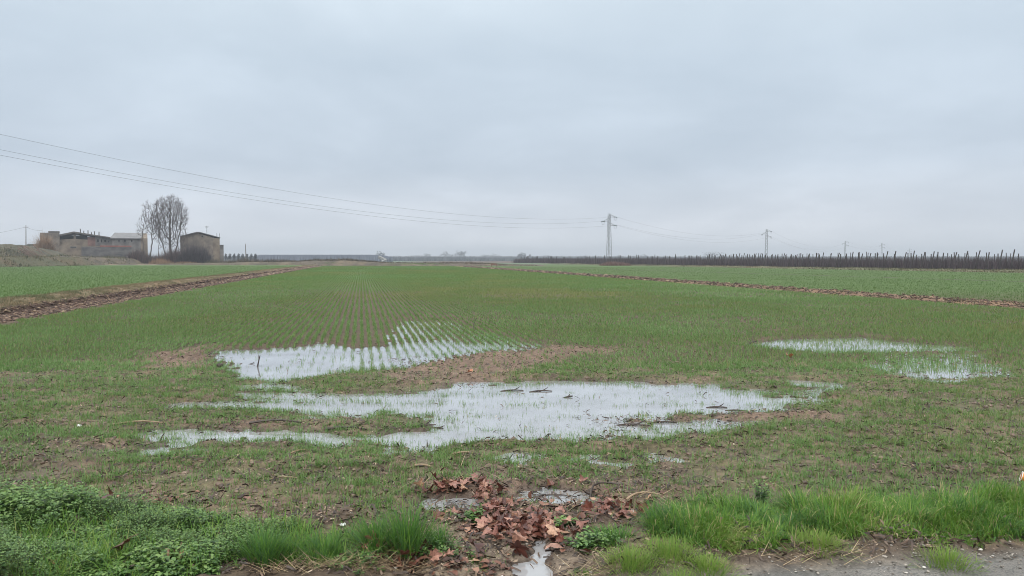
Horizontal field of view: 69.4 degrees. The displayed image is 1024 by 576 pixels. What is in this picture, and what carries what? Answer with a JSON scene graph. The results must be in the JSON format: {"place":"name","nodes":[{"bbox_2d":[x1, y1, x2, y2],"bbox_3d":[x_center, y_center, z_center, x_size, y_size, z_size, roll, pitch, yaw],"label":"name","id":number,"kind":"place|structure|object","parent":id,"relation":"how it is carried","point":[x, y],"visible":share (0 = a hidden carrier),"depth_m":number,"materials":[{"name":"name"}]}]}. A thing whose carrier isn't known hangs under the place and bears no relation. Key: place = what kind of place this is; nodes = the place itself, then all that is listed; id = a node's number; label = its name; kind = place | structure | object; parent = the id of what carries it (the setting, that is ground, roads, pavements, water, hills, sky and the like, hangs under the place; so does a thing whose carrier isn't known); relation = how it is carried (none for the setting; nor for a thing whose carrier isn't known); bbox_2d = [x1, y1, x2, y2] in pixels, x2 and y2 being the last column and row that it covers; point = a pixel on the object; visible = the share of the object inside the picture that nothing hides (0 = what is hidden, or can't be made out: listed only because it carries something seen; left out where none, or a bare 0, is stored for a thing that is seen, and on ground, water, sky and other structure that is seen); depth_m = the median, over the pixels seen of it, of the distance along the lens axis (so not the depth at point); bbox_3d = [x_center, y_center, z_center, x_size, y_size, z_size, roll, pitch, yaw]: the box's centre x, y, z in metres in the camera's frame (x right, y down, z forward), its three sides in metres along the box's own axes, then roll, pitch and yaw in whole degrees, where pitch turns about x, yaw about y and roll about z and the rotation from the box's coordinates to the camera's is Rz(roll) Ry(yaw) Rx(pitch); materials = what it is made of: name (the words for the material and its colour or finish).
{"place":"outdoors","nodes":[
{"label":"outdoors","id":0,"kind":"place"},
{"bbox_2d":[28,229,56,250],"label":"bush","id":1,"kind":"object","parent":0,"point":[44,244],"visible":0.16,"depth_m":204.74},
{"bbox_2d":[149,258,173,263],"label":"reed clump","id":2,"kind":"object","parent":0,"point":[157,261],"visible":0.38,"depth_m":194.24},
{"bbox_2d":[256,254,392,261],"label":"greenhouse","id":3,"kind":"object","parent":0,"point":[296,257],"visible":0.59,"depth_m":420.27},
{"bbox_2d":[0,256,1023,575],"bbox_3d":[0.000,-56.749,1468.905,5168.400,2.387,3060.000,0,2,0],"label":"ground","id":4,"kind":"structure","parent":0,"point":[772,564],"depth_m":7.95,"materials":[{"name":"soil"}]},
{"bbox_2d":[0,489,23,516],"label":"leafy weed","id":5,"kind":"object","parent":4,"relation":"on","point":[2,495],"visible":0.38,"depth_m":4.29,"materials":[{"name":"green plant"}]},
{"bbox_2d":[17,244,45,256],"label":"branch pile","id":6,"kind":"object","parent":4,"relation":"on","point":[28,252],"visible":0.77,"depth_m":171.74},
{"bbox_2d":[0,244,66,256],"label":"earth heap","id":7,"kind":"object","parent":4,"relation":"on","point":[47,252],"visible":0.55,"depth_m":180.66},
{"bbox_2d":[7,502,89,536],"bbox_3d":[-2.590,1.297,4.159,0.394,0.153,0.444,0,2,0],"label":"leafy weed","id":8,"kind":"object","parent":4,"relation":"on","point":[55,514],"visible":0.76,"depth_m":4.14,"materials":[{"name":"green plant"}]},
{"bbox_2d":[40,231,59,251],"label":"farm tower","id":9,"kind":"structure","parent":4,"relation":"on","point":[55,234],"depth_m":212.37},
{"bbox_2d":[59,244,80,255],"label":"yard wall","id":10,"kind":"structure","parent":4,"relation":"on","point":[74,250],"depth_m":207.71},
{"bbox_2d":[0,244,143,266],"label":"slope weeds","id":11,"kind":"object","parent":4,"relation":"on","point":[25,256],"visible":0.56,"depth_m":166.36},
{"bbox_2d":[58,229,111,255],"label":"open barn","id":12,"kind":"structure","parent":4,"relation":"on","point":[77,238],"depth_m":217.66,"materials":[{"name":"beige brick"}]},
{"bbox_2d":[81,245,130,256],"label":"yard wall","id":13,"kind":"structure","parent":4,"relation":"on","point":[103,250],"depth_m":207.23,"materials":[{"name":"concrete"}]},
{"bbox_2d":[110,233,147,255],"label":"farm house","id":14,"kind":"structure","parent":4,"relation":"on","point":[132,240],"depth_m":220.19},
{"bbox_2d":[113,420,162,424],"bbox_3d":[-3.542,1.276,7.008,0.454,0.033,0.059,0,2,-5],"label":"stick","id":15,"kind":"object","parent":4,"relation":"on","point":[142,421],"visible":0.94,"depth_m":7.02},
{"bbox_2d":[125,247,160,263],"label":"bramble thicket","id":16,"kind":"object","parent":4,"relation":"on","point":[137,255],"visible":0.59,"depth_m":200.43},
{"bbox_2d":[134,489,155,514],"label":"leafy weed","id":17,"kind":"object","parent":4,"relation":"on","point":[141,502],"visible":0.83,"depth_m":4.34,"materials":[{"name":"green plant"}]},
{"bbox_2d":[0,478,297,575],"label":"weed cover","id":18,"kind":"object","parent":4,"relation":"on","point":[160,566],"visible":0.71,"depth_m":3.92,"materials":[{"name":"green plant"}]},
{"bbox_2d":[100,485,113,498],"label":"fallen leaf","id":19,"kind":"object","parent":18,"relation":"on","point":[109,494],"visible":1,"depth_m":4.34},
{"bbox_2d":[110,533,138,550],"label":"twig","id":20,"kind":"object","parent":18,"relation":"on","point":[124,542],"visible":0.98,"depth_m":3.73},
{"bbox_2d":[136,203,163,258],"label":"bare tree","id":21,"kind":"object","parent":4,"relation":"on","point":[149,224],"visible":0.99,"depth_m":201.53,"materials":[{"name":"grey plant"}]},
{"bbox_2d":[151,244,185,262],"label":"bramble thicket","id":22,"kind":"object","parent":4,"relation":"on","point":[167,256],"visible":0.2,"depth_m":199.28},
{"bbox_2d":[150,193,190,254],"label":"bare tree","id":23,"kind":"object","parent":4,"relation":"on","point":[162,219],"visible":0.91,"depth_m":204.10,"materials":[{"name":"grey plant"}]},
{"bbox_2d":[145,504,205,533],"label":"leafy weed","id":24,"kind":"object","parent":4,"relation":"on","point":[181,513],"visible":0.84,"depth_m":4.16,"materials":[{"name":"green plant"}]},
{"bbox_2d":[173,225,189,249],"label":"bare tree","id":25,"kind":"object","parent":4,"relation":"on","point":[181,238],"visible":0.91,"depth_m":202.42,"materials":[{"name":"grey plant"}]},
{"bbox_2d":[174,242,215,262],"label":"bush","id":26,"kind":"object","parent":4,"relation":"on","point":[198,255],"visible":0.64,"depth_m":197.44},
{"bbox_2d":[179,226,223,261],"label":"gabled barn","id":27,"kind":"structure","parent":4,"relation":"on","point":[212,242],"depth_m":208.89,"materials":[{"name":"concrete"}]},
{"bbox_2d":[218,258,297,262],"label":"hedge","id":28,"kind":"object","parent":4,"relation":"on","point":[262,260],"visible":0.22,"depth_m":184.75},
{"bbox_2d":[224,519,308,569],"bbox_3d":[-1.239,1.278,3.726,0.444,0.209,0.458,0,2,0],"label":"grass tuft","id":29,"kind":"object","parent":4,"relation":"on","point":[265,549],"visible":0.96,"depth_m":3.70,"materials":[{"name":"plant"}]},
{"bbox_2d":[249,419,301,423],"bbox_3d":[-2.238,1.269,7.011,0.505,0.038,0.067,0,2,2],"label":"stick","id":30,"kind":"object","parent":4,"relation":"on","point":[258,421],"visible":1,"depth_m":7.01,"materials":[{"name":"brown wood"}]},
{"bbox_2d":[276,534,312,564],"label":"grass tuft","id":31,"kind":"object","parent":4,"relation":"on","point":[290,548],"visible":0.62,"depth_m":3.79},
{"bbox_2d":[277,523,363,570],"bbox_3d":[-0.957,1.307,3.752,0.566,0.201,0.494,0,2,0],"label":"grass tuft","id":32,"kind":"object","parent":4,"relation":"on","point":[331,549],"visible":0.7,"depth_m":3.77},
{"bbox_2d":[293,258,379,261],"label":"hedge","id":33,"kind":"object","parent":4,"relation":"on","point":[350,259],"visible":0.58,"depth_m":178.20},
{"bbox_2d":[325,420,367,429],"bbox_3d":[-1.532,1.278,6.860,0.402,0.068,0.170,0,2,0],"label":"stick","id":34,"kind":"object","parent":4,"relation":"on","point":[328,428],"visible":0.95,"depth_m":6.83,"materials":[{"name":"brown wood"}]},
{"bbox_2d":[314,542,385,575],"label":"leafy weed","id":35,"kind":"object","parent":4,"relation":"on","point":[363,557],"visible":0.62,"depth_m":3.68,"materials":[{"name":"green plant"}]},
{"bbox_2d":[327,504,421,569],"bbox_3d":[-0.704,1.254,3.847,0.574,0.236,0.728,0,2,0],"label":"grass tuft","id":36,"kind":"object","parent":4,"relation":"on","point":[374,543],"visible":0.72,"depth_m":3.82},
{"bbox_2d":[100,475,678,575],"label":"leaf litter","id":37,"kind":"object","parent":4,"relation":"on","point":[516,502],"visible":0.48,"depth_m":4.23,"materials":[{"name":"plant"}]},
{"bbox_2d":[419,538,431,552],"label":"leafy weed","id":38,"kind":"object","parent":37,"relation":"on","point":[424,544],"visible":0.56,"depth_m":3.81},
{"bbox_2d":[424,548,442,560],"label":"fallen leaf","id":39,"kind":"object","parent":37,"relation":"on","point":[435,553],"visible":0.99,"depth_m":3.69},
{"bbox_2d":[449,480,460,487],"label":"fallen leaf","id":40,"kind":"object","parent":37,"relation":"on","point":[455,483],"visible":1,"depth_m":4.99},
{"bbox_2d":[475,521,484,528],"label":"fallen leaf","id":41,"kind":"object","parent":37,"relation":"on","point":[480,525],"visible":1,"depth_m":4.19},
{"bbox_2d":[475,516,489,524],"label":"fallen leaf","id":42,"kind":"object","parent":37,"relation":"on","point":[483,518],"visible":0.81,"depth_m":4.27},
{"bbox_2d":[489,507,500,516],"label":"fallen leaf","id":43,"kind":"object","parent":37,"relation":"on","point":[497,513],"visible":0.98,"depth_m":4.34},
{"bbox_2d":[497,482,506,490],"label":"fallen leaf","id":44,"kind":"object","parent":37,"relation":"on","point":[500,487],"visible":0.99,"depth_m":4.88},
{"bbox_2d":[498,513,516,523],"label":"fallen leaf","id":45,"kind":"object","parent":37,"relation":"on","point":[508,515],"visible":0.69,"depth_m":4.26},
{"bbox_2d":[491,512,507,524],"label":"fallen leaf","id":46,"kind":"object","parent":45,"relation":"on","point":[499,518],"visible":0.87,"depth_m":4.27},
{"bbox_2d":[526,517,545,525],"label":"fallen leaf","id":47,"kind":"object","parent":37,"relation":"on","point":[536,519],"visible":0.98,"depth_m":4.26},
{"bbox_2d":[531,514,542,524],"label":"fallen leaf","id":48,"kind":"object","parent":37,"relation":"on","point":[540,519],"visible":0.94,"depth_m":4.27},
{"bbox_2d":[531,531,542,536],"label":"fallen leaf","id":49,"kind":"object","parent":37,"relation":"on","point":[534,533],"visible":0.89,"depth_m":4.21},
{"bbox_2d":[538,523,548,537],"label":"fallen leaf","id":50,"kind":"object","parent":37,"relation":"on","point":[544,529],"visible":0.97,"depth_m":4.22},
{"bbox_2d":[594,498,603,507],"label":"fallen leaf","id":51,"kind":"object","parent":37,"relation":"on","point":[598,504],"visible":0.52,"depth_m":4.62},
{"bbox_2d":[397,550,409,565],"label":"fallen leaf","id":52,"kind":"object","parent":4,"relation":"on","point":[402,552],"visible":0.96,"depth_m":3.69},
{"bbox_2d":[353,492,460,563],"bbox_3d":[-0.545,1.221,3.848,0.643,0.312,0.695,0,2,0],"label":"grass tuft","id":53,"kind":"object","parent":4,"relation":"on","point":[408,530],"visible":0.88,"depth_m":3.81,"materials":[{"name":"plant"}]},
{"bbox_2d":[433,509,447,519],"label":"fallen leaf","id":54,"kind":"object","parent":4,"relation":"on","point":[438,514],"visible":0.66,"depth_m":4.31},
{"bbox_2d":[409,530,474,558],"bbox_3d":[-0.419,1.337,3.882,0.332,0.112,0.382,-1,3,-33],"label":"leafy weed","id":55,"kind":"object","parent":4,"relation":"on","point":[444,548],"visible":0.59,"depth_m":3.81,"materials":[{"name":"green plant"}]},
{"bbox_2d":[383,261,505,264],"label":"hedge","id":56,"kind":"object","parent":4,"relation":"on","point":[444,262],"visible":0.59,"depth_m":175.75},
{"bbox_2d":[420,521,468,559],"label":"grass tuft","id":57,"kind":"object","parent":4,"relation":"on","point":[440,533],"visible":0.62,"depth_m":3.91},
{"bbox_2d":[454,505,490,523],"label":"leafy weed","id":58,"kind":"object","parent":4,"relation":"on","point":[468,515],"visible":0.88,"depth_m":4.35,"materials":[{"name":"green plant"}]},
{"bbox_2d":[461,535,484,553],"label":"fallen leaf","id":59,"kind":"object","parent":4,"relation":"on","point":[478,546],"visible":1,"depth_m":3.89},
{"bbox_2d":[467,555,490,572],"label":"grass tuft","id":60,"kind":"object","parent":4,"relation":"on","point":[476,563],"visible":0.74,"depth_m":3.75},
{"bbox_2d":[482,522,491,534],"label":"fallen leaf","id":61,"kind":"object","parent":4,"relation":"on","point":[487,529],"visible":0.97,"depth_m":4.09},
{"bbox_2d":[487,525,503,539],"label":"fallen leaf","id":62,"kind":"object","parent":4,"relation":"on","point":[495,532],"visible":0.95,"depth_m":4.06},
{"bbox_2d":[0,262,1023,522],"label":"wheat crop","id":63,"kind":"object","parent":4,"relation":"on","point":[390,276],"visible":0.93,"depth_m":10.97,"materials":[{"name":"plant"}]},
{"bbox_2d":[0,473,1023,575],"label":"verge grass","id":64,"kind":"structure","parent":4,"relation":"on","point":[951,511],"depth_m":4.14,"materials":[{"name":"plant"}]},
{"bbox_2d":[0,331,1023,575],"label":"crop residue","id":65,"kind":"object","parent":4,"relation":"on","point":[590,521],"visible":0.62,"depth_m":5.40},
{"bbox_2d":[414,477,423,487],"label":"fallen leaf","id":66,"kind":"object","parent":65,"relation":"on","point":[419,481],"visible":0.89,"depth_m":5.04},
{"bbox_2d":[546,524,563,536],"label":"fallen leaf","id":67,"kind":"object","parent":65,"relation":"on","point":[552,530],"visible":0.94,"depth_m":4.11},
{"bbox_2d":[555,504,566,512],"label":"fallen leaf","id":68,"kind":"object","parent":65,"relation":"on","point":[560,508],"visible":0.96,"depth_m":4.57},
{"bbox_2d":[561,514,571,523],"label":"fallen leaf","id":69,"kind":"object","parent":65,"relation":"on","point":[569,517],"visible":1,"depth_m":4.22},
{"label":"fallen leaf","id":70,"kind":"object","parent":65,"relation":"on","visible":0},
{"bbox_2d":[506,495,514,505],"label":"fallen leaf","id":71,"kind":"object","parent":70,"relation":"on","point":[509,501],"visible":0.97,"depth_m":4.58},
{"bbox_2d":[0,341,1023,575],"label":"soil clods","id":72,"kind":"object","parent":4,"relation":"on","point":[217,484],"visible":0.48,"depth_m":5.96,"materials":[{"name":"soil"}]},
{"bbox_2d":[0,265,1023,302],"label":"wheat crop","id":73,"kind":"object","parent":4,"relation":"on","point":[26,289],"visible":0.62,"depth_m":56.88,"materials":[{"name":"plant"}]},
{"bbox_2d":[0,265,1023,322],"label":"soil clods","id":74,"kind":"object","parent":4,"relation":"on","point":[108,299],"visible":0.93,"depth_m":32.46,"materials":[{"name":"soil"}]},
{"bbox_2d":[0,264,1023,313],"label":"bank grass","id":75,"kind":"structure","parent":4,"relation":"on","point":[3,299],"depth_m":29.55,"materials":[{"name":"plant"}]},
{"bbox_2d":[0,255,1023,272],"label":"rough grass","id":76,"kind":"structure","parent":4,"relation":"on","point":[949,269],"depth_m":130.34,"materials":[{"name":"plant"}]},
{"bbox_2d":[505,540,529,557],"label":"fallen leaf","id":77,"kind":"object","parent":4,"relation":"on","point":[519,547],"visible":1,"depth_m":3.90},
{"bbox_2d":[509,530,525,541],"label":"fallen leaf","id":78,"kind":"object","parent":4,"relation":"on","point":[518,536],"visible":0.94,"depth_m":4.02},
{"bbox_2d":[517,524,532,538],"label":"fallen leaf","id":79,"kind":"object","parent":4,"relation":"on","point":[523,531],"visible":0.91,"depth_m":4.13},
{"bbox_2d":[517,518,529,529],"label":"fallen leaf","id":80,"kind":"object","parent":79,"relation":"on","point":[524,522],"visible":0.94,"depth_m":4.15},
{"bbox_2d":[156,446,920,575],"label":"straw","id":81,"kind":"object","parent":4,"relation":"on","point":[335,561],"visible":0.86,"depth_m":3.66,"materials":[{"name":"plant"}]},
{"bbox_2d":[545,541,563,548],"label":"fallen leaf","id":82,"kind":"object","parent":4,"relation":"on","point":[555,545],"visible":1,"depth_m":3.92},
{"bbox_2d":[555,531,563,541],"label":"fallen leaf","id":83,"kind":"object","parent":4,"relation":"on","point":[558,539],"visible":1,"depth_m":4.05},
{"bbox_2d":[545,515,577,527],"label":"leafy weed","id":84,"kind":"object","parent":4,"relation":"on","point":[559,523],"visible":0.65,"depth_m":4.28,"materials":[{"name":"green plant"}]},
{"bbox_2d":[111,321,1016,575],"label":"puddle water","id":85,"kind":"structure","parent":4,"relation":"on","point":[554,395],"depth_m":8.32,"materials":[{"name":"grey liquid"}]},
{"bbox_2d":[532,494,576,497],"bbox_3d":[0.265,1.403,4.970,0.342,0.025,0.042,0,2,-3],"label":"stick","id":86,"kind":"object","parent":85,"relation":"on","point":[553,494],"visible":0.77,"depth_m":4.98,"materials":[{"name":"brown wood"}]},
{"bbox_2d":[617,419,646,425],"bbox_3d":[1.168,1.308,7.132,0.302,0.059,0.131,0,2,0],"label":"stick","id":87,"kind":"object","parent":85,"relation":"on","point":[633,423],"visible":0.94,"depth_m":7.12,"materials":[{"name":"brown wood"}]},
{"bbox_2d":[567,567,591,575],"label":"grass tuft","id":88,"kind":"object","parent":4,"relation":"on","point":[583,572],"visible":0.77,"depth_m":3.65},
{"bbox_2d":[576,520,589,529],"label":"fallen leaf","id":89,"kind":"object","parent":4,"relation":"on","point":[580,523],"visible":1,"depth_m":4.19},
{"bbox_2d":[151,255,1023,260],"bbox_3d":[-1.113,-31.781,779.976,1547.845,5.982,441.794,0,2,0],"label":"treeline","id":90,"kind":"object","parent":4,"relation":"on","point":[451,258],"visible":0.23,"depth_m":612.20,"materials":[{"name":"plant"}]},
{"bbox_2d":[581,499,597,511],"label":"fallen leaf","id":91,"kind":"object","parent":4,"relation":"on","point":[587,505],"visible":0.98,"depth_m":4.52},
{"bbox_2d":[564,526,624,553],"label":"leafy weed","id":92,"kind":"object","parent":4,"relation":"on","point":[579,543],"visible":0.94,"depth_m":3.95,"materials":[{"name":"green plant"}]},
{"bbox_2d":[589,482,618,497],"bbox_3d":[0.597,1.361,5.001,0.265,0.070,0.099,-2,3,-35],"label":"stick","id":93,"kind":"object","parent":4,"relation":"on","point":[591,489],"visible":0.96,"depth_m":5.03,"materials":[{"name":"brown wood"}]},
{"bbox_2d":[188,511,1022,575],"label":"pebbles","id":94,"kind":"object","parent":4,"relation":"on","point":[928,571],"visible":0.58,"depth_m":3.77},
{"bbox_2d":[601,214,616,256],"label":"power pylon","id":95,"kind":"object","parent":4,"relation":"on","point":[609,218],"visible":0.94,"depth_m":211.46,"materials":[{"name":"metal"}]},
{"bbox_2d":[4,150,597,223],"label":"power cable","id":96,"kind":"object","parent":95,"relation":"attached to","point":[256,196],"visible":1,"depth_m":109.85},
{"bbox_2d":[0,134,605,218],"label":"power cable","id":97,"kind":"object","parent":95,"relation":"attached to","point":[243,183],"visible":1,"depth_m":105.08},
{"bbox_2d":[1,155,611,227],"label":"power cable","id":98,"kind":"object","parent":95,"relation":"attached to","point":[251,199],"visible":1,"depth_m":103.90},
{"bbox_2d":[576,521,650,555],"bbox_3d":[0.563,1.330,4.007,0.499,0.114,0.520,1,2,20],"label":"grass tuft","id":99,"kind":"object","parent":4,"relation":"on","point":[620,535],"visible":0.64,"depth_m":4.04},
{"bbox_2d":[599,260,630,265],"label":"shrub","id":100,"kind":"object","parent":4,"relation":"on","point":[614,263],"visible":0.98,"depth_m":174.25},
{"bbox_2d":[616,508,627,515],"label":"fallen leaf","id":101,"kind":"object","parent":4,"relation":"on","point":[624,512],"visible":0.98,"depth_m":4.47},
{"bbox_2d":[585,539,678,575],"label":"grass tuft","id":102,"kind":"object","parent":4,"relation":"on","point":[630,562],"visible":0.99,"depth_m":3.66,"materials":[{"name":"plant"}]},
{"bbox_2d":[625,491,659,500],"bbox_3d":[0.839,1.344,4.793,0.246,0.033,0.058,-1,2,-18],"label":"stick","id":103,"kind":"object","parent":4,"relation":"on","point":[629,497],"visible":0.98,"depth_m":4.80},
{"bbox_2d":[619,528,724,575],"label":"grass tuft","id":104,"kind":"object","parent":4,"relation":"on","point":[673,547],"visible":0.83,"depth_m":3.78,"materials":[{"name":"plant"}]},
{"bbox_2d":[648,562,702,575],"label":"grass tuft","id":105,"kind":"object","parent":4,"relation":"on","point":[681,573],"visible":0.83,"depth_m":3.58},
{"bbox_2d":[671,550,747,575],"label":"grass tuft","id":106,"kind":"object","parent":4,"relation":"on","point":[707,565],"visible":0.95,"depth_m":3.65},
{"bbox_2d":[751,479,773,503],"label":"leafy weed","id":107,"kind":"object","parent":4,"relation":"on","point":[763,494],"visible":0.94,"depth_m":4.73,"materials":[{"name":"green plant"}]},
{"bbox_2d":[761,229,771,255],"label":"power pylon","id":108,"kind":"object","parent":4,"relation":"on","point":[767,240],"visible":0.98,"depth_m":334.32,"materials":[{"name":"metal"}]},
{"bbox_2d":[511,256,1023,269],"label":"orchard trees","id":109,"kind":"object","parent":4,"relation":"on","point":[981,263],"visible":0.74,"depth_m":128.56,"materials":[{"name":"plant"}]},
{"bbox_2d":[779,522,867,562],"bbox_3d":[1.587,1.316,3.889,0.493,0.112,0.500,0,2,0],"label":"grass tuft","id":110,"kind":"object","parent":4,"relation":"on","point":[823,539],"visible":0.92,"depth_m":3.90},
{"bbox_2d":[897,541,989,575],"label":"grass tuft","id":111,"kind":"object","parent":4,"relation":"on","point":[947,559],"visible":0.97,"depth_m":3.74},
{"bbox_2d":[0,0,1023,256],"label":"sky","id":112,"kind":"structure","parent":0,"point":[818,125],"materials":[{"name":"grey"}]},
{"bbox_2d":[825,557,1023,575],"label":"road","id":113,"kind":"structure","parent":0,"point":[1010,567],"depth_m":3.65,"materials":[{"name":"asphalt"}]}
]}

